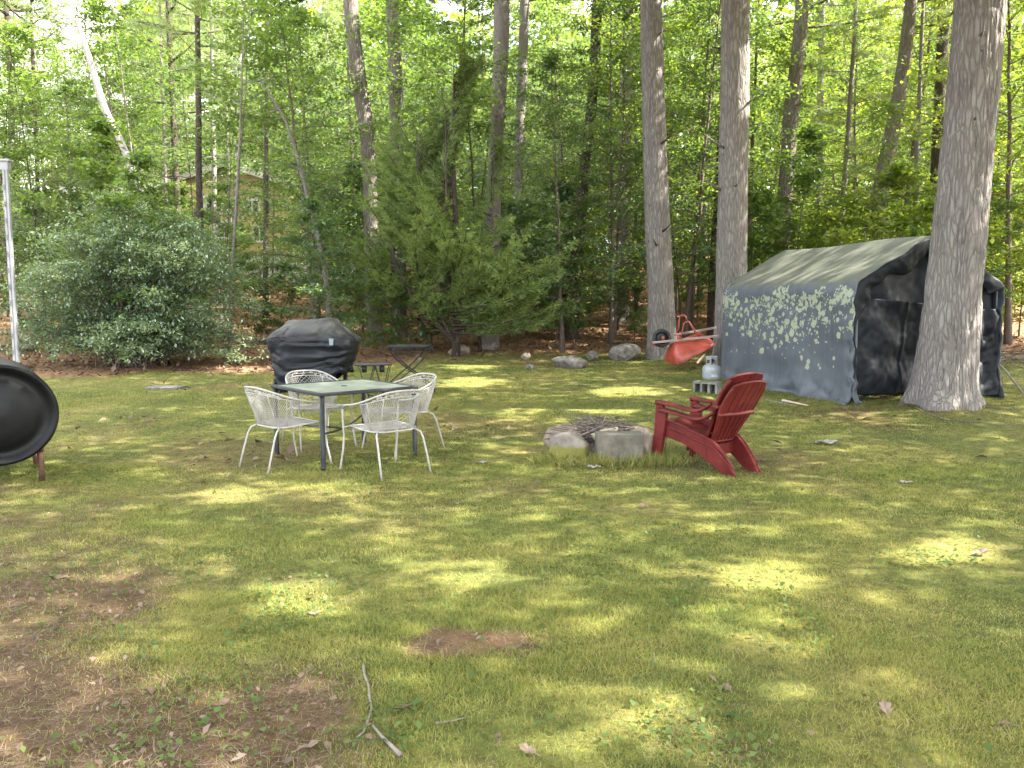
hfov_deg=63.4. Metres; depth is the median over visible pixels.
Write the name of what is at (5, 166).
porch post
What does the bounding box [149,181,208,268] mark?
sapling
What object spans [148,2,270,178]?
young pine
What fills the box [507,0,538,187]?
young pine
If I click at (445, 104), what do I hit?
maple tree
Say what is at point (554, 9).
maple tree
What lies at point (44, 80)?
thin tree
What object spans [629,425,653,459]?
fire pit stone
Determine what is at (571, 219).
sapling
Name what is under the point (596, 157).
thin tree
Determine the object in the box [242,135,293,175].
maple tree
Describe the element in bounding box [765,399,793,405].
stick
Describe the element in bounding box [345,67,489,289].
maple tree
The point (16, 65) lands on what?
young pine
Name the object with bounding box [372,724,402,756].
stick
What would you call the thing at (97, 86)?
birch tree
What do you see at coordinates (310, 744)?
dead leaf
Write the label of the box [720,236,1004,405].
storage tent
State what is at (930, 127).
maple tree
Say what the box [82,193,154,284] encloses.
sapling
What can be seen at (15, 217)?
young oak
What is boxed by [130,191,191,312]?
sapling
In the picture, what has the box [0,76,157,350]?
young oak
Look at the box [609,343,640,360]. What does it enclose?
rock
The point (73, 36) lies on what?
sky
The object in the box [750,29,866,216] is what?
maple tree
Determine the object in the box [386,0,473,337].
pine tree
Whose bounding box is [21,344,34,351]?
rock
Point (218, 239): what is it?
sapling
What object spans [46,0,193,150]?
thin tree
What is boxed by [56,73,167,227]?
maple tree
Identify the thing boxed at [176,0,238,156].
young pine
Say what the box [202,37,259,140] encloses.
thin tree
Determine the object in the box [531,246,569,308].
sapling
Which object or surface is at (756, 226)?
sapling
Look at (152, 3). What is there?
young pine
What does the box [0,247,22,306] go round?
sapling
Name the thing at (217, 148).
maple tree
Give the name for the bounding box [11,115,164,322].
sapling
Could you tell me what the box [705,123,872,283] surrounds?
sapling
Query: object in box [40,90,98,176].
thin tree
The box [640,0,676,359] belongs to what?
pine tree
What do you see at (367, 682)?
stick
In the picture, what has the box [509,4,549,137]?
young pine
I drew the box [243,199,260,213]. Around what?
window
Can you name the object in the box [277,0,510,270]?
maple tree
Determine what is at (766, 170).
thin tree
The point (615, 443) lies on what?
concrete block
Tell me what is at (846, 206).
sapling
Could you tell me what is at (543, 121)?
maple tree
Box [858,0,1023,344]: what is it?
maple tree
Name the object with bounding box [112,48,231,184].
maple tree
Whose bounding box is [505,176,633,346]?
sapling
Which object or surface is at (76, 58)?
thin tree
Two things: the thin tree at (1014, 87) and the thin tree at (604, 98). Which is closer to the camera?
the thin tree at (1014, 87)
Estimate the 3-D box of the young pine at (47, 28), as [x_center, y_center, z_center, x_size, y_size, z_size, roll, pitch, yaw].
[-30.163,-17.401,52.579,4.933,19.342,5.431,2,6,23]
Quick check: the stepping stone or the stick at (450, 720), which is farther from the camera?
the stepping stone
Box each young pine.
[0,0,40,178]
[0,0,45,146]
[0,0,54,292]
[0,0,66,263]
[0,3,41,113]
[0,12,29,263]
[1,0,70,259]
[26,0,89,198]
[55,0,121,179]
[62,0,137,144]
[95,0,228,213]
[107,24,139,145]
[111,0,244,340]
[133,0,287,303]
[134,0,194,128]
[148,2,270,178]
[151,1,194,156]
[159,0,291,279]
[165,1,276,286]
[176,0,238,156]
[189,0,331,320]
[204,0,259,166]
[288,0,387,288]
[298,0,346,258]
[313,1,346,257]
[324,0,366,242]
[344,35,370,129]
[450,0,492,190]
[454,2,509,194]
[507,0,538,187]
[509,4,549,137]
[517,2,558,136]
[536,1,578,182]
[546,0,615,159]
[549,0,588,168]
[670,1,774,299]
[672,11,719,232]
[674,4,806,204]
[752,34,770,142]
[770,0,947,245]
[802,2,891,163]
[824,10,874,178]
[842,0,1012,219]
[842,21,883,233]
[882,4,925,157]
[911,2,950,127]
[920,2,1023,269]
[1004,3,1023,175]
[1005,9,1023,109]
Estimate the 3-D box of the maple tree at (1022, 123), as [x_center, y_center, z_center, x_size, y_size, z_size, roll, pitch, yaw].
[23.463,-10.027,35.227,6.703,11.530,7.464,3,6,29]
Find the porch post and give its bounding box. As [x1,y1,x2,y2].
[0,159,19,362]
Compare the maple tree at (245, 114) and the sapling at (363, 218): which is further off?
the maple tree at (245, 114)
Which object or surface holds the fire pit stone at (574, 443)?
on the lawn at (452, 383)
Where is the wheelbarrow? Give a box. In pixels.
[652,314,718,363]
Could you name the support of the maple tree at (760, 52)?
on the lawn at (452, 383)
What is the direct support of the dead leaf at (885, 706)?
on the lawn at (452, 383)
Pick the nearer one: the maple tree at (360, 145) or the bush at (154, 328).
the bush at (154, 328)
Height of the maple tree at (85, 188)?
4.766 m
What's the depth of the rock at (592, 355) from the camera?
18.14 m
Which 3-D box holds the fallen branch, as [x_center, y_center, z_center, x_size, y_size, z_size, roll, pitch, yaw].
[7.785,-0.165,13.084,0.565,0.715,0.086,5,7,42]
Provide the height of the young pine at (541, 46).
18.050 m
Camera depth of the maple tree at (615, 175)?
36.97 m
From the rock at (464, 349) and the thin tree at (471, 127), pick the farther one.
the thin tree at (471, 127)
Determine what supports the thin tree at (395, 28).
on the lawn at (452, 383)
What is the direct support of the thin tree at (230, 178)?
on the lawn at (452, 383)
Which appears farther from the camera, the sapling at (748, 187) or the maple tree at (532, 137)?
the maple tree at (532, 137)
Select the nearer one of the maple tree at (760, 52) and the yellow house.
the maple tree at (760, 52)
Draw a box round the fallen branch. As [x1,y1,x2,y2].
[999,364,1023,392]
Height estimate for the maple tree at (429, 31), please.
10.783 m
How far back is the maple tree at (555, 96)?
35.75 m
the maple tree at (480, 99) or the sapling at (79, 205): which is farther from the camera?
the maple tree at (480, 99)
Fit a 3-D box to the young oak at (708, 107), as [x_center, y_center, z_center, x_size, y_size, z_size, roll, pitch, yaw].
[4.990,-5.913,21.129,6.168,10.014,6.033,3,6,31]
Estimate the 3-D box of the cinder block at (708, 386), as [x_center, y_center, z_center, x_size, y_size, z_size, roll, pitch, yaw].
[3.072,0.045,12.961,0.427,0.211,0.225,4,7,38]
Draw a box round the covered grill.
[262,318,360,392]
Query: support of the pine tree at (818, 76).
on the lawn at (452, 383)
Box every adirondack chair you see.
[651,372,762,469]
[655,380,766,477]
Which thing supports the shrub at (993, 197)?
on the lawn at (452, 383)
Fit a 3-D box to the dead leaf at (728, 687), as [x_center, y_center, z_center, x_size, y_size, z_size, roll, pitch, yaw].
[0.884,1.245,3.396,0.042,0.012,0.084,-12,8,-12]
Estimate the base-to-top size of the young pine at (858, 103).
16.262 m
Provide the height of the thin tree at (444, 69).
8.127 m
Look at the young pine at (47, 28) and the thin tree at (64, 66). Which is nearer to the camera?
the thin tree at (64, 66)
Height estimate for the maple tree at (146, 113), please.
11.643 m
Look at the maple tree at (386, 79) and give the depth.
43.22 m
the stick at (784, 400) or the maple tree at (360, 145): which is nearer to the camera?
the stick at (784, 400)
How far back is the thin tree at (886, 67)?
44.33 m
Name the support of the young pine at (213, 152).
on the lawn at (452, 383)
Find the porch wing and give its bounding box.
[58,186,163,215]
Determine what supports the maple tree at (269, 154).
on the lawn at (452, 383)
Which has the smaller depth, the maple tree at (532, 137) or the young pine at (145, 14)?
the young pine at (145, 14)
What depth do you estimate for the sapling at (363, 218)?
28.64 m
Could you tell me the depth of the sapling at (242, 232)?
31.42 m
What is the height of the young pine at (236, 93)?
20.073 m
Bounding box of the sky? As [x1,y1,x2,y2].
[0,0,1022,242]
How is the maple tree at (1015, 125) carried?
on the lawn at (452, 383)
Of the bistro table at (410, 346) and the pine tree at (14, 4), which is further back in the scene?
the pine tree at (14, 4)
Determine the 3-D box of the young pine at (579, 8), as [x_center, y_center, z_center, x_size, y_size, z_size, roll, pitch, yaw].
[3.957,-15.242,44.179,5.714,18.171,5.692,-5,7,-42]
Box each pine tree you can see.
[0,0,58,316]
[0,0,77,307]
[107,0,245,230]
[343,0,382,344]
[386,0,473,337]
[481,0,509,349]
[490,0,585,333]
[564,0,601,339]
[579,0,720,323]
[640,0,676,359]
[662,0,720,339]
[704,0,755,365]
[751,0,904,254]
[757,0,885,224]
[784,0,946,239]
[877,0,1023,226]
[899,0,1007,410]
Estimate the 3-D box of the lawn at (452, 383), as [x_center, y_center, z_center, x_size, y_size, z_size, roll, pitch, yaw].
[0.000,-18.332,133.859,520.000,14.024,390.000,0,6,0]
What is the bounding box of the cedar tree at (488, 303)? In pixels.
[324,45,586,356]
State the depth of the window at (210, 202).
37.37 m
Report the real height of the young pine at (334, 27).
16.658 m
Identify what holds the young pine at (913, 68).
on the lawn at (452, 383)
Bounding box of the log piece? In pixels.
[591,426,618,439]
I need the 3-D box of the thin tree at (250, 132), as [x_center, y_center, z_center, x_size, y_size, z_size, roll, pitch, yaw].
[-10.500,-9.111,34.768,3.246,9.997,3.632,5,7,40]
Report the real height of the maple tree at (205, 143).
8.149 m
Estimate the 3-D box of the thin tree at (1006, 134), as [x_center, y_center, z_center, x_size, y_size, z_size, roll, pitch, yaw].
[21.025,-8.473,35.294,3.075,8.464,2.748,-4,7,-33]
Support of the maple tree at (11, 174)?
on the lawn at (452, 383)
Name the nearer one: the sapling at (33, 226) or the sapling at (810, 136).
the sapling at (810, 136)
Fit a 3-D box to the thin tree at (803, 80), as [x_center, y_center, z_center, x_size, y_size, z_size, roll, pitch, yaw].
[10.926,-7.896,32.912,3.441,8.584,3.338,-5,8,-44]
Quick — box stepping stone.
[145,385,185,389]
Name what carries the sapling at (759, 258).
on the lawn at (452, 383)
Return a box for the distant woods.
[24,0,1023,255]
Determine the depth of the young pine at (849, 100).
24.76 m
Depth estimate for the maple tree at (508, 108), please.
31.80 m
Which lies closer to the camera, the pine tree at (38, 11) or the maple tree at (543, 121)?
the pine tree at (38, 11)
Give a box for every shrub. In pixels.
[222,252,280,340]
[344,284,383,328]
[525,258,567,337]
[563,246,608,320]
[605,271,647,338]
[673,238,710,317]
[986,168,1023,302]
[989,202,1023,336]
[993,184,1023,274]
[993,212,1023,317]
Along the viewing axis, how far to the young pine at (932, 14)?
23.67 m
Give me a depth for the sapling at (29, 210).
20.64 m
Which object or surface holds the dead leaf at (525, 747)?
on the lawn at (452, 383)
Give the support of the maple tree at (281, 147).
on the lawn at (452, 383)
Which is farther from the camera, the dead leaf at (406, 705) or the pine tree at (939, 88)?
the pine tree at (939, 88)
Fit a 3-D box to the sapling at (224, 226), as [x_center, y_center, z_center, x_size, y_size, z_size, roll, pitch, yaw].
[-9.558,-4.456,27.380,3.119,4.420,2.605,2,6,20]
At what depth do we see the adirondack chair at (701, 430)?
7.88 m
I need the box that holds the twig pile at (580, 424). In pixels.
[537,409,665,457]
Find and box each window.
[203,195,222,213]
[217,220,227,238]
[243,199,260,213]
[252,225,262,242]
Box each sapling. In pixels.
[0,148,69,316]
[0,190,80,329]
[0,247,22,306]
[0,249,9,312]
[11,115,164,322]
[17,192,54,257]
[42,201,100,315]
[48,204,157,314]
[61,150,224,322]
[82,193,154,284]
[128,211,235,307]
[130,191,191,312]
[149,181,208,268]
[158,195,220,279]
[184,181,273,310]
[190,213,230,285]
[190,228,248,312]
[221,223,272,289]
[246,259,313,335]
[264,196,365,333]
[280,157,416,336]
[296,202,360,317]
[326,174,411,297]
[343,266,421,353]
[351,217,474,350]
[396,208,472,344]
[458,192,544,279]
[500,199,557,335]
[500,221,567,322]
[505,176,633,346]
[521,194,614,332]
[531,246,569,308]
[548,182,625,320]
[602,196,646,297]
[673,233,708,303]
[686,184,813,295]
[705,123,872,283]
[707,174,769,256]
[747,228,786,271]
[749,210,775,269]
[789,211,847,248]
[791,189,814,244]
[792,206,880,249]
[804,193,890,246]
[841,157,991,244]
[860,196,1018,262]
[883,222,923,238]
[914,168,1023,298]
[985,214,1023,311]
[985,220,1023,312]
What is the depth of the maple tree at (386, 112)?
34.11 m
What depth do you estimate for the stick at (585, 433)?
8.33 m
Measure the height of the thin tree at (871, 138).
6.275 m
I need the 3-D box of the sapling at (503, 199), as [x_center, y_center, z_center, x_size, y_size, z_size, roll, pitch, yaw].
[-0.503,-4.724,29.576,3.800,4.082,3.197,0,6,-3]
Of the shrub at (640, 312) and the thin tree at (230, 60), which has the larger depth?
the thin tree at (230, 60)
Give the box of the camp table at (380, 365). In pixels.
[354,362,391,398]
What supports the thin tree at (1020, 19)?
on the lawn at (452, 383)
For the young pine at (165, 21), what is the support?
on the lawn at (452, 383)
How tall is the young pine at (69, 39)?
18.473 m
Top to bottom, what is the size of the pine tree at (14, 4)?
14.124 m
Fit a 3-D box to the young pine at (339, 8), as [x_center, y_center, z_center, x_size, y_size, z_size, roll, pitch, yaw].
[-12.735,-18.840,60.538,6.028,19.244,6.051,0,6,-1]
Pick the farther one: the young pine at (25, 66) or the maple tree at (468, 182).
the young pine at (25, 66)
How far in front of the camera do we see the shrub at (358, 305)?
23.73 m
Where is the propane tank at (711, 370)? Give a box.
[702,356,720,380]
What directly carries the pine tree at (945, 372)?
on the lawn at (452, 383)
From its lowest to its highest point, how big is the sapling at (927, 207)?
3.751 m
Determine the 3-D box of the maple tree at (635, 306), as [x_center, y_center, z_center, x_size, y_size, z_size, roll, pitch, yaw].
[4.077,-6.835,26.924,6.309,9.552,6.242,0,6,3]
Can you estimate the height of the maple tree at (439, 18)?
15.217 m
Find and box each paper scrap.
[587,464,600,467]
[812,439,838,443]
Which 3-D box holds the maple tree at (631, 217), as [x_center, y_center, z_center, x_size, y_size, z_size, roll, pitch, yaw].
[5.248,-9.974,34.940,6.912,11.889,7.697,4,7,36]
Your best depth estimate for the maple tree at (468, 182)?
42.30 m
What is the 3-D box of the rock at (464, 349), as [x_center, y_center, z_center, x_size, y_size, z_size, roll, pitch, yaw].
[-1.221,-0.765,19.108,0.514,0.357,0.403,-2,6,-17]
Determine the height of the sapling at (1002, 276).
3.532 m
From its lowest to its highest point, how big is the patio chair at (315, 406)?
0.811 m
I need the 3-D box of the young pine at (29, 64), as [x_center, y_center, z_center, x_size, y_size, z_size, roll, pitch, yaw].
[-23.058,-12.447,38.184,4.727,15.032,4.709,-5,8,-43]
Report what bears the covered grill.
on the lawn at (452, 383)
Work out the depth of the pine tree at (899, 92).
22.21 m
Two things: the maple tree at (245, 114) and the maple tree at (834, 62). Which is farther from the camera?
the maple tree at (245, 114)
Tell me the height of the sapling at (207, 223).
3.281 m
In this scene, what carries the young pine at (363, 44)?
on the lawn at (452, 383)
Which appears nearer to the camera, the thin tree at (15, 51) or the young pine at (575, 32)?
the thin tree at (15, 51)
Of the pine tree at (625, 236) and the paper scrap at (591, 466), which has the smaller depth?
the paper scrap at (591, 466)
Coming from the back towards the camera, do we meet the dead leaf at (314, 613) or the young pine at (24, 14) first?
the young pine at (24, 14)
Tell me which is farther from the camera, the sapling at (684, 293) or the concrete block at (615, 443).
the sapling at (684, 293)
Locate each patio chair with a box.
[238,386,331,474]
[281,370,356,451]
[339,389,431,480]
[361,373,444,456]
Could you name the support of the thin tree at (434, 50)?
on the lawn at (452, 383)
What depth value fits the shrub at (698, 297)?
26.45 m
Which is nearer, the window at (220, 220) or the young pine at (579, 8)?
the window at (220, 220)
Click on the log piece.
(604, 429)
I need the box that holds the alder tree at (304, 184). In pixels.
[258,78,331,317]
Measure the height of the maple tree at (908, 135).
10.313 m
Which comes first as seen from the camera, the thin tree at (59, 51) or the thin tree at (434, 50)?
the thin tree at (434, 50)
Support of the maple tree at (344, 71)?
on the lawn at (452, 383)
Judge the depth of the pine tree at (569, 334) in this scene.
21.95 m
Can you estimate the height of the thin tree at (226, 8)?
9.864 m
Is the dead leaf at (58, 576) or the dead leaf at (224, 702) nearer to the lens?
the dead leaf at (224, 702)
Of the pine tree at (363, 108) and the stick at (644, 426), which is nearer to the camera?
the stick at (644, 426)
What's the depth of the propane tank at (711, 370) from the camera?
14.24 m
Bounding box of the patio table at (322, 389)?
[271,379,418,470]
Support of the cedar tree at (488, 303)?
on the lawn at (452, 383)
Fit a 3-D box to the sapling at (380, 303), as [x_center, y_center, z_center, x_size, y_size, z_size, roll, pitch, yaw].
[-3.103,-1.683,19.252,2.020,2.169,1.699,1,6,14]
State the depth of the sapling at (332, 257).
26.18 m
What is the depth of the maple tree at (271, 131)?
41.90 m
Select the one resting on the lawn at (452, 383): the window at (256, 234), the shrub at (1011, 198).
the shrub at (1011, 198)
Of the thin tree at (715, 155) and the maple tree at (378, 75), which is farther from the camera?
the maple tree at (378, 75)
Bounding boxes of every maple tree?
[0,67,77,324]
[0,70,115,275]
[17,0,222,236]
[40,171,120,299]
[47,11,209,231]
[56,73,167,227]
[86,17,223,210]
[95,46,210,185]
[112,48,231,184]
[124,95,182,181]
[165,0,398,318]
[189,67,286,167]
[190,129,243,165]
[190,135,245,167]
[203,1,388,318]
[209,3,360,229]
[222,71,360,249]
[224,90,300,179]
[241,72,386,273]
[242,113,357,280]
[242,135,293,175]
[243,125,304,234]
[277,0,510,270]
[286,60,383,247]
[305,90,360,212]
[307,96,419,248]
[318,85,360,193]
[325,99,405,250]
[328,45,406,135]
[330,57,471,263]
[332,0,578,308]
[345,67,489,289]
[347,19,511,282]
[373,2,477,195]
[403,54,485,233]
[407,93,482,240]
[408,37,514,219]
[451,0,609,244]
[456,81,549,229]
[456,85,549,248]
[457,100,553,280]
[458,0,642,239]
[467,61,569,174]
[474,0,642,246]
[486,77,609,264]
[503,61,601,223]
[507,86,556,210]
[511,56,592,192]
[512,0,763,340]
[526,16,641,224]
[544,24,717,317]
[547,4,713,265]
[560,4,716,294]
[564,81,640,239]
[590,0,818,330]
[634,21,761,240]
[636,0,888,267]
[641,89,763,283]
[673,71,779,242]
[748,30,839,242]
[749,0,934,247]
[749,40,869,242]
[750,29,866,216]
[754,6,887,217]
[757,0,934,237]
[761,83,810,214]
[775,13,921,223]
[777,0,1023,243]
[807,129,867,233]
[830,109,931,239]
[853,4,1023,236]
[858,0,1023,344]
[862,66,933,216]
[870,28,1023,202]
[901,94,1001,183]
[936,0,1023,227]
[998,67,1023,238]
[1000,65,1023,199]
[1002,74,1023,192]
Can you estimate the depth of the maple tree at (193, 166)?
39.14 m
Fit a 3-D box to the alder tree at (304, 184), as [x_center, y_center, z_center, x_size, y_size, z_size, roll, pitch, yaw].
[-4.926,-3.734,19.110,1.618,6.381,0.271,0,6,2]
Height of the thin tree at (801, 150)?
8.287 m
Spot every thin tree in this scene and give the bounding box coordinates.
[0,17,83,353]
[0,20,80,192]
[0,34,80,182]
[2,68,65,224]
[17,51,105,205]
[19,38,105,279]
[21,117,66,226]
[29,38,135,214]
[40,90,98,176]
[40,97,138,200]
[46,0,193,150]
[57,80,102,160]
[85,107,151,179]
[93,70,157,189]
[107,126,160,219]
[135,63,235,237]
[145,101,194,180]
[146,81,209,164]
[160,0,338,356]
[166,72,239,165]
[176,0,325,333]
[187,116,272,316]
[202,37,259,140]
[219,44,287,212]
[220,54,278,167]
[247,85,314,278]
[341,0,470,343]
[383,0,527,352]
[403,61,480,289]
[456,75,536,293]
[568,35,639,294]
[572,98,640,330]
[616,93,712,338]
[635,0,757,322]
[664,0,785,126]
[666,14,720,274]
[686,104,761,201]
[716,55,780,220]
[749,15,845,246]
[754,119,799,193]
[757,75,831,255]
[772,101,812,196]
[826,98,932,241]
[845,57,906,151]
[906,101,1005,174]
[931,0,1023,200]
[994,82,1023,180]
[1001,29,1023,97]
[1002,151,1023,196]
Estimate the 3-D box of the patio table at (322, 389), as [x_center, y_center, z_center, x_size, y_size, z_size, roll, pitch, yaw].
[-1.723,0.382,8.536,1.100,0.742,1.100,-5,7,-40]
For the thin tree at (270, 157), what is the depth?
36.89 m
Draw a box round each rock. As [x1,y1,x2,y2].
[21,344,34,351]
[448,344,469,355]
[521,353,530,359]
[526,364,535,368]
[552,355,587,368]
[586,351,597,359]
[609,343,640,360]
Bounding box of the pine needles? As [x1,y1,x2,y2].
[0,406,1022,767]
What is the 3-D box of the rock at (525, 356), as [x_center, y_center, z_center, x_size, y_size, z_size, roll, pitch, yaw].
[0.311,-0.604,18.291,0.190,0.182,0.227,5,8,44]
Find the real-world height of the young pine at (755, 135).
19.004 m
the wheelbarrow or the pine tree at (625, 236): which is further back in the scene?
the pine tree at (625, 236)
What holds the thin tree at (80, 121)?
on the lawn at (452, 383)
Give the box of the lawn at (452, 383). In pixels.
[0,255,1023,767]
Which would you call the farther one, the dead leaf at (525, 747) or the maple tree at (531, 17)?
the maple tree at (531, 17)
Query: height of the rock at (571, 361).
0.296 m
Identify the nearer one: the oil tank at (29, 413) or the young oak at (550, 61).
the oil tank at (29, 413)
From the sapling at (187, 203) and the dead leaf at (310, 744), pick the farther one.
the sapling at (187, 203)
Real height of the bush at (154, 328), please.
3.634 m
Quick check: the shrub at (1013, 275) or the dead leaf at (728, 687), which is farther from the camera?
the shrub at (1013, 275)
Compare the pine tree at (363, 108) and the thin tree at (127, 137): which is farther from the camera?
the thin tree at (127, 137)
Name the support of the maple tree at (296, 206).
on the lawn at (452, 383)
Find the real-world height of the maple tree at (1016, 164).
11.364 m
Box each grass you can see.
[518,441,709,469]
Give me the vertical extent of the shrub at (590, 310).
2.537 m
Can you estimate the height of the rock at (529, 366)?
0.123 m
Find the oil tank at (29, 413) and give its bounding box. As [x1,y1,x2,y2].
[0,358,58,480]
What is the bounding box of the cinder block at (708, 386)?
[693,380,721,393]
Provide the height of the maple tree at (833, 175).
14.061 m
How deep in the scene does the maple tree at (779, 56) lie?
34.96 m
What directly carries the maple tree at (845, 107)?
on the lawn at (452, 383)
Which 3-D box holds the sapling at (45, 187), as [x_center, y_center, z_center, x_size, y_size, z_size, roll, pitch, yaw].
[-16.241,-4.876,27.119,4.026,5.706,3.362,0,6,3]
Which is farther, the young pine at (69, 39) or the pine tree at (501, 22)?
the young pine at (69, 39)
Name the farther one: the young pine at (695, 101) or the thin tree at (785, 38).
the young pine at (695, 101)
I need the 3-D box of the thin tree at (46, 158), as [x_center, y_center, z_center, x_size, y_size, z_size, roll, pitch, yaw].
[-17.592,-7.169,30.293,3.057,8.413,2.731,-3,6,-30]
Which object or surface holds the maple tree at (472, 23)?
on the lawn at (452, 383)
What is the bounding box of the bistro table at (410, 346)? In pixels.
[387,344,435,391]
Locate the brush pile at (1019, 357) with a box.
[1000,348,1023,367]
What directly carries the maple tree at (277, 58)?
on the lawn at (452, 383)
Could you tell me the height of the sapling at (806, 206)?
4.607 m
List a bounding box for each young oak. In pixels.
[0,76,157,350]
[0,78,88,355]
[466,49,643,352]
[502,0,718,343]
[571,0,826,337]
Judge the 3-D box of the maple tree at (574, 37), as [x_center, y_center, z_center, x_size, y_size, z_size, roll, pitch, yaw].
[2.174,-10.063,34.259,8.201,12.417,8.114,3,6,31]
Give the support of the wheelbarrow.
on the lawn at (452, 383)
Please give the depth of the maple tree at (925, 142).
45.95 m
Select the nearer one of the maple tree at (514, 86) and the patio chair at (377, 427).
the patio chair at (377, 427)
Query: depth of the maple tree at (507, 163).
35.85 m
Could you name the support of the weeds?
on the lawn at (452, 383)
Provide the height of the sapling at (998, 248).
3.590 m
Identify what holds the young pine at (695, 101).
on the lawn at (452, 383)
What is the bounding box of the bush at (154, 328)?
[0,185,282,366]
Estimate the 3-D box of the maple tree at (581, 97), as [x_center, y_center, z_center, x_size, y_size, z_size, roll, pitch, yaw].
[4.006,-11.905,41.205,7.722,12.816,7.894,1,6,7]
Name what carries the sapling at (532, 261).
on the lawn at (452, 383)
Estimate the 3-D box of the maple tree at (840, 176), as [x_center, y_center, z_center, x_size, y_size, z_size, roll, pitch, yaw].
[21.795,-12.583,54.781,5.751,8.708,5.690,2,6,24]
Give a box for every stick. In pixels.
[356,664,372,737]
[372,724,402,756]
[435,716,468,724]
[580,416,614,435]
[622,414,671,446]
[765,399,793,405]
[781,399,807,405]
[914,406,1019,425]
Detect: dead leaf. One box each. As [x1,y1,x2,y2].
[43,574,69,578]
[209,698,229,708]
[291,740,320,752]
[306,610,321,614]
[390,704,409,709]
[518,742,540,755]
[635,502,650,506]
[722,683,731,691]
[878,700,894,718]
[969,548,988,554]
[984,719,1018,725]
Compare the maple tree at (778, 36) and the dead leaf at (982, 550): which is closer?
the dead leaf at (982, 550)
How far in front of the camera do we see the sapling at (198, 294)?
19.96 m
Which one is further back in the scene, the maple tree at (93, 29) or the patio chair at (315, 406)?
the maple tree at (93, 29)
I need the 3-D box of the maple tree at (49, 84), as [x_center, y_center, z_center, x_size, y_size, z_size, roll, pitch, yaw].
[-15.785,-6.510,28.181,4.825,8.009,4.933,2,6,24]
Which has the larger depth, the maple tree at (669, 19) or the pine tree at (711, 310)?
the maple tree at (669, 19)
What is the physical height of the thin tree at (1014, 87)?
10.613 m
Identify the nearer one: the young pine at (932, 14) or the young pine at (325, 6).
the young pine at (932, 14)
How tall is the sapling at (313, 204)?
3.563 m
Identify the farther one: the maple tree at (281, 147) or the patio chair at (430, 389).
the maple tree at (281, 147)
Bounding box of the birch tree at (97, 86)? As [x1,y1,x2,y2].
[74,18,155,267]
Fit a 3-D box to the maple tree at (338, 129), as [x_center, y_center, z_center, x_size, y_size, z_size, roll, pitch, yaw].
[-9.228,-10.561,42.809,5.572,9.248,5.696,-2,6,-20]
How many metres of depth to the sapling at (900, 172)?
19.53 m
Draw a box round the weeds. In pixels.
[0,357,1023,767]
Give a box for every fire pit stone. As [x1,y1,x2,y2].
[543,424,580,448]
[548,431,589,462]
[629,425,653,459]
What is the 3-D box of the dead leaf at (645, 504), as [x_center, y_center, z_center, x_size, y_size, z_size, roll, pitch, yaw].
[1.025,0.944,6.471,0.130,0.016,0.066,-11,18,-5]
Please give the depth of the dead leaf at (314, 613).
4.22 m
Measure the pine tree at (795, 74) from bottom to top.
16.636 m
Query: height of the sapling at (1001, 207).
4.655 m
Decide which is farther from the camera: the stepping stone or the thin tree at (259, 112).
the thin tree at (259, 112)
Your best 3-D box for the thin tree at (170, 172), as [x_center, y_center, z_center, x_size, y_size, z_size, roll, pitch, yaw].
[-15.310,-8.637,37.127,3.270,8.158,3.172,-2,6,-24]
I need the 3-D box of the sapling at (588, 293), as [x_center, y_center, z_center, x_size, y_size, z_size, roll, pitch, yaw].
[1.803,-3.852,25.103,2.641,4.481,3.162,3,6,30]
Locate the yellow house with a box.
[150,160,333,277]
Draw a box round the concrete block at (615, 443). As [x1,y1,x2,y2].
[594,431,643,464]
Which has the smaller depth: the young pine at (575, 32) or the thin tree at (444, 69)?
the thin tree at (444, 69)
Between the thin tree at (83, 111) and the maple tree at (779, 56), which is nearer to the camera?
the thin tree at (83, 111)
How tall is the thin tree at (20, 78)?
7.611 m
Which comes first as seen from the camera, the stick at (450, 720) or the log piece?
the stick at (450, 720)
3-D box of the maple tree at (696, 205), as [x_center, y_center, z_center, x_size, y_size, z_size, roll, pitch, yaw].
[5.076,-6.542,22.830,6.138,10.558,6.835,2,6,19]
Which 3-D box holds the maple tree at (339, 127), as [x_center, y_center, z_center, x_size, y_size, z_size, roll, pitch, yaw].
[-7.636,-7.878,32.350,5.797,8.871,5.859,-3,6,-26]
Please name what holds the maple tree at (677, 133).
on the lawn at (452, 383)
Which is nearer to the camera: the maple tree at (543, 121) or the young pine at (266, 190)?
the young pine at (266, 190)
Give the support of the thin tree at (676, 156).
on the lawn at (452, 383)
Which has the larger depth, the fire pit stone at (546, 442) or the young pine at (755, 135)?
the young pine at (755, 135)
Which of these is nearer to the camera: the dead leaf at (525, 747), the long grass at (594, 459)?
the dead leaf at (525, 747)
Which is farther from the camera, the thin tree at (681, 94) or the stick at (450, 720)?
the thin tree at (681, 94)
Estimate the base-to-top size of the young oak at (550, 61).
7.084 m
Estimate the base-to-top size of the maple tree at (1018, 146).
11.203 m
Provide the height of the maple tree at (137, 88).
10.650 m

